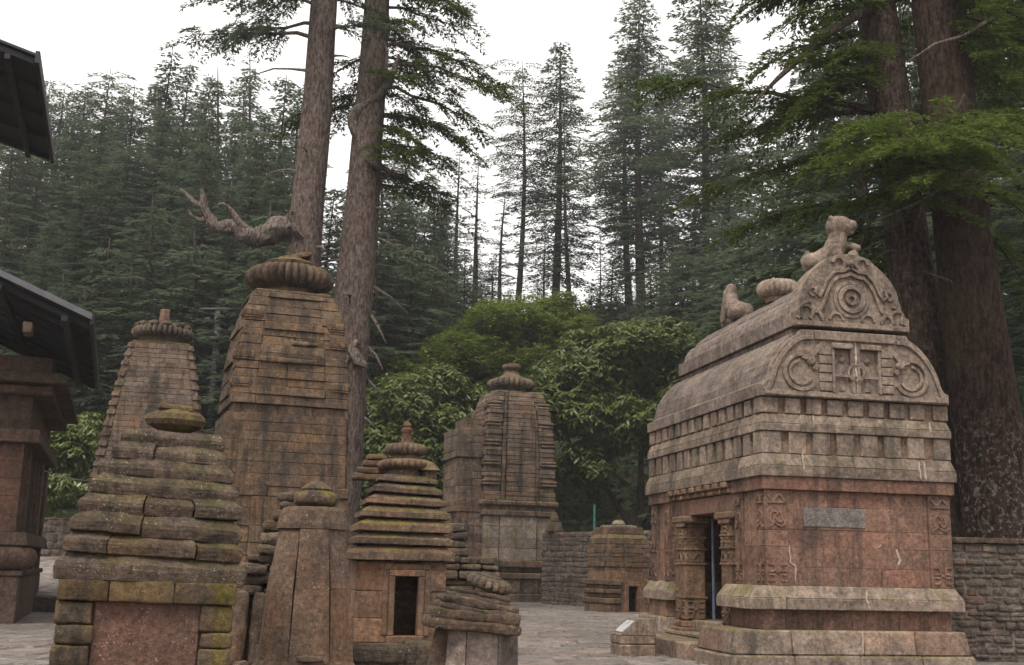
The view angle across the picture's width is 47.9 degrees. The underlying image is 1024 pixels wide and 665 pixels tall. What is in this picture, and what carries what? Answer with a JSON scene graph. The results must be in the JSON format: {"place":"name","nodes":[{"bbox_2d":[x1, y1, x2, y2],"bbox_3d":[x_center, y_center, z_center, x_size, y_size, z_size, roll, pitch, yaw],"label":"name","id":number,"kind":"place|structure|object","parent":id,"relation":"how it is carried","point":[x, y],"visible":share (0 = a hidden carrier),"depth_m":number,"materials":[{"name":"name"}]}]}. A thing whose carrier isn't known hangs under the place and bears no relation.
{"place":"outdoors","nodes":[
{"label":"outdoors","id":0,"kind":"place"},
{"bbox_2d":[36,557,58,595],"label":"terrace paving","id":1,"kind":"structure","parent":0,"point":[48,584],"depth_m":37.24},
{"bbox_2d":[40,517,71,556],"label":"stone wall","id":2,"kind":"structure","parent":1,"relation":"on","point":[56,531],"depth_m":46.16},
{"bbox_2d":[45,508,78,517],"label":"earth bank","id":3,"kind":"structure","parent":0,"point":[59,515],"depth_m":54.06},
{"bbox_2d":[45,411,105,513],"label":"leafy tree","id":4,"kind":"object","parent":3,"relation":"on","point":[76,443],"visible":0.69,"depth_m":46.68,"materials":[{"name":"green plant"}]},
{"bbox_2d":[91,274,229,447],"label":"cedar tree","id":5,"kind":"object","parent":3,"relation":"on","point":[178,294],"visible":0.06,"depth_m":60.50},
{"bbox_2d":[440,363,558,602],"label":"temple tower","id":6,"kind":"structure","parent":0,"point":[499,486],"depth_m":51.88,"materials":[{"name":"stone"}]},
{"bbox_2d":[0,0,1014,310],"label":"sky","id":7,"kind":"structure","parent":0,"point":[74,39],"materials":[{"name":"white"}]},
{"bbox_2d":[0,602,1023,664],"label":"paving","id":8,"kind":"structure","parent":0,"point":[545,644],"depth_m":23.56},
{"bbox_2d":[0,39,99,623],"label":"dark temple","id":9,"kind":"structure","parent":8,"relation":"on","point":[50,338],"depth_m":26.89,"materials":[{"name":"stone"}]},
{"bbox_2d":[86,309,202,494],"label":"temple tower","id":10,"kind":"structure","parent":8,"relation":"on","point":[158,364],"depth_m":38.59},
{"bbox_2d":[49,403,247,664],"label":"tiered shrine","id":11,"kind":"object","parent":8,"relation":"on","point":[148,569],"visible":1,"depth_m":10.88,"materials":[{"name":"stone"}]},
{"bbox_2d":[229,492,297,664],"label":"ruined shrine","id":12,"kind":"object","parent":8,"relation":"on","point":[248,609],"visible":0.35,"depth_m":14.38,"materials":[{"name":"stone"}]},
{"bbox_2d":[214,252,350,573],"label":"temple tower","id":13,"kind":"structure","parent":8,"relation":"on","point":[282,424],"depth_m":28.26,"materials":[{"name":"stone"}]},
{"bbox_2d":[252,481,354,664],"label":"faceted spire","id":14,"kind":"structure","parent":8,"relation":"on","point":[307,618],"depth_m":12.82,"materials":[{"name":"stone"}]},
{"bbox_2d":[347,421,454,664],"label":"doorway shrine","id":15,"kind":"object","parent":8,"relation":"on","point":[399,555],"visible":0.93,"depth_m":16.45,"materials":[{"name":"stone"}]},
{"bbox_2d":[421,571,521,664],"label":"leaning shrine","id":16,"kind":"object","parent":8,"relation":"on","point":[474,627],"visible":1,"depth_m":8.75,"materials":[{"name":"stone"}]},
{"bbox_2d":[444,523,502,595],"bbox_3d":[-0.708,4.471,20.078,1.340,2.258,1.338,3,-12,-8],"label":"ruined shrine","id":17,"kind":"object","parent":8,"relation":"on","point":[462,566],"visible":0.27,"depth_m":19.72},
{"bbox_2d":[541,530,651,605],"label":"stone wall","id":18,"kind":"structure","parent":8,"relation":"on","point":[564,574],"depth_m":48.09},
{"bbox_2d":[583,520,650,612],"bbox_3d":[3.912,8.616,42.350,1.960,3.406,1.963,6,-13,-23],"label":"shrine","id":19,"kind":"object","parent":8,"relation":"on","point":[621,548],"visible":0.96,"depth_m":41.69,"materials":[{"name":"stone"}]},
{"bbox_2d":[610,618,655,656],"bbox_3d":[2.179,5.514,20.777,0.670,0.696,0.650,4,-12,-11],"label":"marker stone","id":20,"kind":"object","parent":8,"relation":"on","point":[632,637],"visible":0.9,"depth_m":20.50,"materials":[{"name":"brown stone"}]},
{"bbox_2d":[639,216,975,664],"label":"carved shrine","id":21,"kind":"object","parent":8,"relation":"on","point":[799,487],"visible":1,"depth_m":19.68,"materials":[{"name":"brown stone"}]},
{"bbox_2d":[950,537,1023,661],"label":"stone wall","id":22,"kind":"structure","parent":8,"relation":"on","point":[988,574],"depth_m":21.17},
{"bbox_2d":[483,305,691,531],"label":"hillside","id":23,"kind":"structure","parent":0,"point":[583,516],"depth_m":69.09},
{"bbox_2d":[0,222,38,353],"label":"cedar tree","id":24,"kind":"object","parent":23,"relation":"on","point":[4,264],"visible":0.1,"depth_m":66.41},
{"bbox_2d":[0,144,55,277],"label":"cedar tree","id":25,"kind":"object","parent":23,"relation":"on","point":[8,193],"visible":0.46,"depth_m":77.28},
{"bbox_2d":[6,140,60,279],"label":"cedar tree","id":26,"kind":"object","parent":23,"relation":"on","point":[31,227],"visible":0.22,"depth_m":78.79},
{"bbox_2d":[0,221,71,393],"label":"cedar tree","id":27,"kind":"object","parent":23,"relation":"on","point":[43,269],"visible":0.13,"depth_m":63.73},
{"bbox_2d":[4,88,96,277],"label":"cedar tree","id":28,"kind":"object","parent":23,"relation":"on","point":[59,125],"visible":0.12,"depth_m":88.94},
{"bbox_2d":[11,118,109,291],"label":"cedar tree","id":29,"kind":"object","parent":23,"relation":"on","point":[69,142],"visible":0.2,"depth_m":83.87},
{"bbox_2d":[18,190,105,298],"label":"cedar tree","id":30,"kind":"object","parent":23,"relation":"on","point":[61,206],"visible":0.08,"depth_m":72.35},
{"bbox_2d":[23,117,122,324],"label":"cedar tree","id":31,"kind":"object","parent":23,"relation":"on","point":[94,176],"visible":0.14,"depth_m":77.41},
{"bbox_2d":[40,83,109,255],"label":"cedar tree","id":32,"kind":"object","parent":23,"relation":"on","point":[85,95],"visible":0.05,"depth_m":97.84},
{"bbox_2d":[37,149,113,348],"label":"cedar tree","id":33,"kind":"object","parent":23,"relation":"on","point":[77,169],"visible":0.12,"depth_m":73.16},
{"bbox_2d":[44,277,112,517],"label":"cedar tree","id":34,"kind":"object","parent":23,"relation":"on","point":[62,290],"visible":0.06,"depth_m":60.11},
{"bbox_2d":[36,184,122,416],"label":"cedar tree","id":35,"kind":"object","parent":23,"relation":"on","point":[79,264],"visible":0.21,"depth_m":67.99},
{"bbox_2d":[51,291,120,512],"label":"cedar tree","id":36,"kind":"object","parent":23,"relation":"on","point":[87,308],"visible":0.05,"depth_m":59.14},
{"bbox_2d":[42,69,146,243],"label":"cedar tree","id":37,"kind":"object","parent":23,"relation":"on","point":[105,100],"visible":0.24,"depth_m":87.09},
{"bbox_2d":[53,239,136,511],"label":"cedar tree","id":38,"kind":"object","parent":23,"relation":"on","point":[110,279],"visible":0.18,"depth_m":61.18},
{"bbox_2d":[54,161,144,417],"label":"cedar tree","id":39,"kind":"object","parent":23,"relation":"on","point":[108,225],"visible":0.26,"depth_m":68.36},
{"bbox_2d":[51,266,159,511],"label":"cedar tree","id":40,"kind":"object","parent":23,"relation":"on","point":[126,330],"visible":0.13,"depth_m":59.82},
{"bbox_2d":[72,145,160,327],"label":"cedar tree","id":41,"kind":"object","parent":23,"relation":"on","point":[130,166],"visible":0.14,"depth_m":75.44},
{"bbox_2d":[66,84,168,293],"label":"cedar tree","id":42,"kind":"object","parent":23,"relation":"on","point":[131,122],"visible":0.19,"depth_m":84.45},
{"bbox_2d":[52,293,206,511],"bbox_3d":[-18.600,5.190,57.889,10.043,15.161,9.278,11,-15,-41],"label":"cedar tree","id":43,"kind":"object","parent":23,"relation":"on","point":[150,313],"visible":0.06,"depth_m":59.07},
{"bbox_2d":[56,196,214,502],"bbox_3d":[-19.771,1.789,62.559,12.696,19.392,13.732,-5,-13,29],"label":"cedar tree","id":44,"kind":"object","parent":23,"relation":"on","point":[152,275],"visible":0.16,"depth_m":63.55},
{"bbox_2d":[94,105,198,338],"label":"cedar tree","id":45,"kind":"object","parent":23,"relation":"on","point":[159,113],"visible":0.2,"depth_m":77.56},
{"bbox_2d":[95,50,212,341],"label":"cedar tree","id":46,"kind":"object","parent":23,"relation":"on","point":[163,96],"visible":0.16,"depth_m":84.42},
{"bbox_2d":[73,233,236,509],"bbox_3d":[-16.921,3.878,61.081,13.508,18.913,14.612,10,-14,-37],"label":"cedar tree","id":47,"kind":"object","parent":23,"relation":"on","point":[196,291],"visible":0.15,"depth_m":61.77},
{"bbox_2d":[106,156,211,392],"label":"cedar tree","id":48,"kind":"object","parent":23,"relation":"on","point":[169,196],"visible":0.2,"depth_m":71.02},
{"bbox_2d":[111,127,216,283],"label":"cedar tree","id":49,"kind":"object","parent":23,"relation":"on","point":[181,133],"visible":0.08,"depth_m":79.94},
{"bbox_2d":[141,62,219,206],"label":"cedar tree","id":50,"kind":"object","parent":23,"relation":"on","point":[187,99],"visible":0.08,"depth_m":95.27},
{"bbox_2d":[139,74,231,271],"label":"cedar tree","id":51,"kind":"object","parent":23,"relation":"on","point":[200,112],"visible":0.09,"depth_m":88.73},
{"bbox_2d":[136,117,239,354],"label":"cedar tree","id":52,"kind":"object","parent":23,"relation":"on","point":[213,139],"visible":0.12,"depth_m":77.40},
{"bbox_2d":[161,143,243,385],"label":"cedar tree","id":53,"kind":"object","parent":23,"relation":"on","point":[202,152],"visible":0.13,"depth_m":68.42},
{"bbox_2d":[176,67,247,263],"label":"cedar tree","id":54,"kind":"object","parent":23,"relation":"on","point":[217,97],"visible":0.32,"depth_m":82.50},
{"bbox_2d":[183,181,254,425],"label":"cedar tree","id":55,"kind":"object","parent":23,"relation":"on","point":[229,264],"visible":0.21,"depth_m":64.35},
{"bbox_2d":[199,307,239,430],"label":"cedar tree","id":56,"kind":"object","parent":23,"relation":"on","point":[215,311],"visible":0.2,"depth_m":60.42,"materials":[{"name":"green plant"}]},
{"bbox_2d":[195,281,246,434],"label":"cedar tree","id":57,"kind":"object","parent":23,"relation":"on","point":[216,339],"visible":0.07,"depth_m":58.75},
{"bbox_2d":[199,109,251,226],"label":"cedar tree","id":58,"kind":"object","parent":23,"relation":"on","point":[232,156],"visible":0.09,"depth_m":92.51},
{"bbox_2d":[186,125,284,392],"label":"cedar tree","id":59,"kind":"object","parent":23,"relation":"on","point":[253,189],"visible":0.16,"depth_m":70.70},
{"bbox_2d":[193,203,286,433],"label":"cedar tree","id":60,"kind":"object","parent":23,"relation":"on","point":[258,253],"visible":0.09,"depth_m":60.62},
{"bbox_2d":[214,77,268,304],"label":"cedar tree","id":61,"kind":"object","parent":23,"relation":"on","point":[252,95],"visible":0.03,"depth_m":97.37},
{"bbox_2d":[219,55,275,285],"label":"cedar tree","id":62,"kind":"object","parent":23,"relation":"on","point":[250,87],"visible":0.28,"depth_m":87.06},
{"bbox_2d":[204,147,294,431],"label":"cedar tree","id":63,"kind":"object","parent":23,"relation":"on","point":[276,181],"visible":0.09,"depth_m":69.45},
{"bbox_2d":[192,109,321,294],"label":"cedar tree","id":64,"kind":"object","parent":23,"relation":"on","point":[265,125],"visible":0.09,"depth_m":80.10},
{"bbox_2d":[224,74,323,300],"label":"cedar tree","id":65,"kind":"object","parent":23,"relation":"on","point":[288,92],"visible":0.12,"depth_m":84.64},
{"bbox_2d":[157,0,425,267],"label":"cedar tree","id":66,"kind":"object","parent":23,"relation":"on","point":[298,228],"visible":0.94,"depth_m":38.35,"materials":[{"name":"brown plant"}]},
{"bbox_2d":[320,187,346,298],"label":"cedar tree","id":67,"kind":"object","parent":23,"relation":"on","point":[329,239],"visible":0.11,"depth_m":68.63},
{"bbox_2d":[321,170,404,381],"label":"cedar tree","id":68,"kind":"object","parent":23,"relation":"on","point":[380,231],"visible":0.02,"depth_m":72.30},
{"bbox_2d":[329,231,439,519],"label":"cedar tree","id":69,"kind":"object","parent":23,"relation":"on","point":[376,302],"visible":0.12,"depth_m":64.01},
{"bbox_2d":[333,134,444,365],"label":"cedar tree","id":70,"kind":"object","parent":23,"relation":"on","point":[382,191],"visible":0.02,"depth_m":77.56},
{"bbox_2d":[264,0,527,576],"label":"cedar tree","id":71,"kind":"object","parent":23,"relation":"on","point":[355,286],"visible":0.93,"depth_m":39.08,"materials":[{"name":"brown plant"}]},
{"bbox_2d":[367,197,437,381],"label":"cedar tree","id":72,"kind":"object","parent":23,"relation":"on","point":[396,232],"visible":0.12,"depth_m":72.84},
{"bbox_2d":[378,164,446,329],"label":"cedar tree","id":73,"kind":"object","parent":23,"relation":"on","point":[412,176],"visible":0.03,"depth_m":78.69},
{"bbox_2d":[361,257,467,519],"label":"cedar tree","id":74,"kind":"object","parent":23,"relation":"on","point":[446,299],"visible":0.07,"depth_m":68.02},
{"bbox_2d":[362,243,473,499],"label":"cedar tree","id":75,"kind":"object","parent":23,"relation":"on","point":[415,331],"visible":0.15,"depth_m":65.33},
{"bbox_2d":[360,362,490,509],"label":"leafy tree","id":76,"kind":"object","parent":23,"relation":"on","point":[394,405],"visible":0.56,"depth_m":57.02,"materials":[{"name":"green plant"}]},
{"bbox_2d":[397,211,456,349],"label":"cedar tree","id":77,"kind":"object","parent":23,"relation":"on","point":[428,216],"visible":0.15,"depth_m":76.21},
{"bbox_2d":[414,174,476,341],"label":"cedar tree","id":78,"kind":"object","parent":23,"relation":"on","point":[439,224],"visible":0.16,"depth_m":82.92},
{"bbox_2d":[429,240,471,331],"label":"cedar tree","id":79,"kind":"object","parent":23,"relation":"on","point":[447,260],"visible":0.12,"depth_m":80.62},
{"bbox_2d":[440,150,479,288],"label":"cedar tree","id":80,"kind":"object","parent":23,"relation":"on","point":[466,236],"visible":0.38,"depth_m":96.17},
{"bbox_2d":[443,248,477,392],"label":"cedar tree","id":81,"kind":"object","parent":23,"relation":"on","point":[465,295],"visible":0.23,"depth_m":74.30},
{"bbox_2d":[454,154,503,301],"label":"cedar tree","id":82,"kind":"object","parent":23,"relation":"on","point":[475,241],"visible":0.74,"depth_m":93.65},
{"bbox_2d":[380,289,606,397],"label":"leafy tree","id":83,"kind":"object","parent":23,"relation":"on","point":[490,340],"visible":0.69,"depth_m":64.14,"materials":[{"name":"green plant"}]},
{"bbox_2d":[476,256,519,315],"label":"cedar tree","id":84,"kind":"object","parent":23,"relation":"on","point":[491,292],"visible":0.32,"depth_m":92.53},
{"bbox_2d":[478,186,527,303],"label":"cedar tree","id":85,"kind":"object","parent":23,"relation":"on","point":[501,234],"visible":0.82,"depth_m":98.53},
{"bbox_2d":[473,59,580,315],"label":"cedar tree","id":86,"kind":"object","parent":23,"relation":"on","point":[517,143],"visible":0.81,"depth_m":99.17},
{"bbox_2d":[494,42,616,306],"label":"cedar tree","id":87,"kind":"object","parent":23,"relation":"on","point":[556,278],"visible":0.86,"depth_m":98.47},
{"bbox_2d":[544,126,590,299],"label":"cedar tree","id":88,"kind":"object","parent":23,"relation":"on","point":[567,256],"visible":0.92,"depth_m":95.50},
{"bbox_2d":[584,258,639,328],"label":"cedar tree","id":89,"kind":"object","parent":23,"relation":"on","point":[612,290],"visible":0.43,"depth_m":86.09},
{"bbox_2d":[523,316,708,530],"bbox_3d":[6.427,6.216,57.638,12.277,14.727,8.947,1,-12,0],"label":"leafy tree","id":90,"kind":"object","parent":23,"relation":"on","point":[641,359],"visible":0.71,"depth_m":55.87,"materials":[{"name":"green plant"}]},
{"bbox_2d":[599,259,649,323],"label":"cedar tree","id":91,"kind":"object","parent":23,"relation":"on","point":[625,292],"visible":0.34,"depth_m":90.28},
{"bbox_2d":[580,51,670,303],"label":"cedar tree","id":92,"kind":"object","parent":23,"relation":"on","point":[625,247],"visible":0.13,"depth_m":96.81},
{"bbox_2d":[564,0,701,319],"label":"cedar tree","id":93,"kind":"object","parent":23,"relation":"on","point":[636,56],"visible":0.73,"depth_m":90.33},
{"bbox_2d":[609,269,677,395],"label":"cedar tree","id":94,"kind":"object","parent":23,"relation":"on","point":[651,304],"visible":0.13,"depth_m":80.29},
{"bbox_2d":[631,51,690,288],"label":"cedar tree","id":95,"kind":"object","parent":23,"relation":"on","point":[660,62],"visible":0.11,"depth_m":99.64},
{"bbox_2d":[628,223,697,317],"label":"cedar tree","id":96,"kind":"object","parent":23,"relation":"on","point":[655,252],"visible":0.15,"depth_m":86.78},
{"bbox_2d":[611,291,721,501],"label":"cedar tree","id":97,"kind":"object","parent":23,"relation":"on","point":[706,307],"visible":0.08,"depth_m":65.63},
{"bbox_2d":[623,251,715,398],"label":"cedar tree","id":98,"kind":"object","parent":23,"relation":"on","point":[674,295],"visible":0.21,"depth_m":75.69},
{"bbox_2d":[637,217,724,329],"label":"cedar tree","id":99,"kind":"object","parent":23,"relation":"on","point":[699,224],"visible":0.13,"depth_m":80.27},
{"bbox_2d":[621,0,774,327],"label":"cedar tree","id":100,"kind":"object","parent":23,"relation":"on","point":[689,151],"visible":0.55,"depth_m":84.14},
{"bbox_2d":[650,218,747,398],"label":"cedar tree","id":101,"kind":"object","parent":23,"relation":"on","point":[708,261],"visible":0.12,"depth_m":72.56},
{"bbox_2d":[637,221,786,524],"bbox_3d":[12.160,3.664,55.833,14.813,19.174,13.695,10,-14,-36],"label":"cedar tree","id":102,"kind":"object","parent":23,"relation":"on","point":[743,247],"visible":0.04,"depth_m":57.26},
{"bbox_2d":[687,153,754,329],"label":"cedar tree","id":103,"kind":"object","parent":23,"relation":"on","point":[725,204],"visible":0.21,"depth_m":75.24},
{"bbox_2d":[670,27,782,276],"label":"cedar tree","id":104,"kind":"object","parent":23,"relation":"on","point":[721,60],"visible":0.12,"depth_m":93.77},
{"bbox_2d":[470,291,1015,572],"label":"undergrowth","id":105,"kind":"object","parent":23,"relation":"on","point":[572,512],"visible":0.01,"depth_m":67.53,"materials":[{"name":"green plant"}]},
{"bbox_2d":[699,149,787,329],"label":"cedar tree","id":106,"kind":"object","parent":23,"relation":"on","point":[750,209],"visible":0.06,"depth_m":64.39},
{"bbox_2d":[711,100,802,324],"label":"cedar tree","id":107,"kind":"object","parent":23,"relation":"on","point":[740,208],"visible":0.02,"depth_m":59.08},
{"bbox_2d":[732,60,877,306],"bbox_3d":[13.628,-0.409,50.869,10.864,26.103,10.971,-1,-12,12],"label":"cedar tree","id":108,"kind":"object","parent":23,"relation":"on","point":[813,136],"visible":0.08,"depth_m":52.13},
{"bbox_2d":[744,22,878,306],"bbox_3d":[15.093,-2.943,53.891,9.421,25.434,9.613,9,-14,-34],"label":"cedar tree","id":109,"kind":"object","parent":23,"relation":"on","point":[772,152],"visible":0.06,"depth_m":54.94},
{"bbox_2d":[615,0,1023,536],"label":"cedar tree","id":110,"kind":"object","parent":23,"relation":"on","point":[901,153],"visible":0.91,"depth_m":26.87,"materials":[{"name":"green plant"}]},
{"bbox_2d":[753,0,1020,400],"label":"cedar tree","id":111,"kind":"object","parent":23,"relation":"on","point":[858,192],"visible":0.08,"depth_m":48.33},
{"bbox_2d":[854,5,1020,401],"bbox_3d":[16.407,-1.487,45.730,10.733,24.980,10.628,12,-16,-43],"label":"cedar tree","id":112,"kind":"object","parent":23,"relation":"on","point":[914,79],"visible":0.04,"depth_m":47.29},
{"bbox_2d":[898,0,1023,538],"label":"cedar tree","id":113,"kind":"object","parent":23,"relation":"on","point":[987,424],"visible":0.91,"depth_m":25.88,"materials":[{"name":"brown plant"}]},
{"bbox_2d":[926,0,1023,406],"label":"cedar tree","id":114,"kind":"object","parent":23,"relation":"on","point":[1013,186],"visible":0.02,"depth_m":42.16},
{"bbox_2d":[926,180,1023,413],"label":"cedar tree","id":115,"kind":"object","parent":23,"relation":"on","point":[995,217],"visible":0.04,"depth_m":36.51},
{"bbox_2d":[984,0,1023,418],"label":"cedar tree","id":116,"kind":"object","parent":23,"relation":"on","point":[1011,219],"visible":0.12,"depth_m":35.69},
{"bbox_2d":[996,234,1023,404],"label":"cedar tree","id":117,"kind":"object","parent":23,"relation":"on","point":[1020,348],"visible":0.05,"depth_m":31.24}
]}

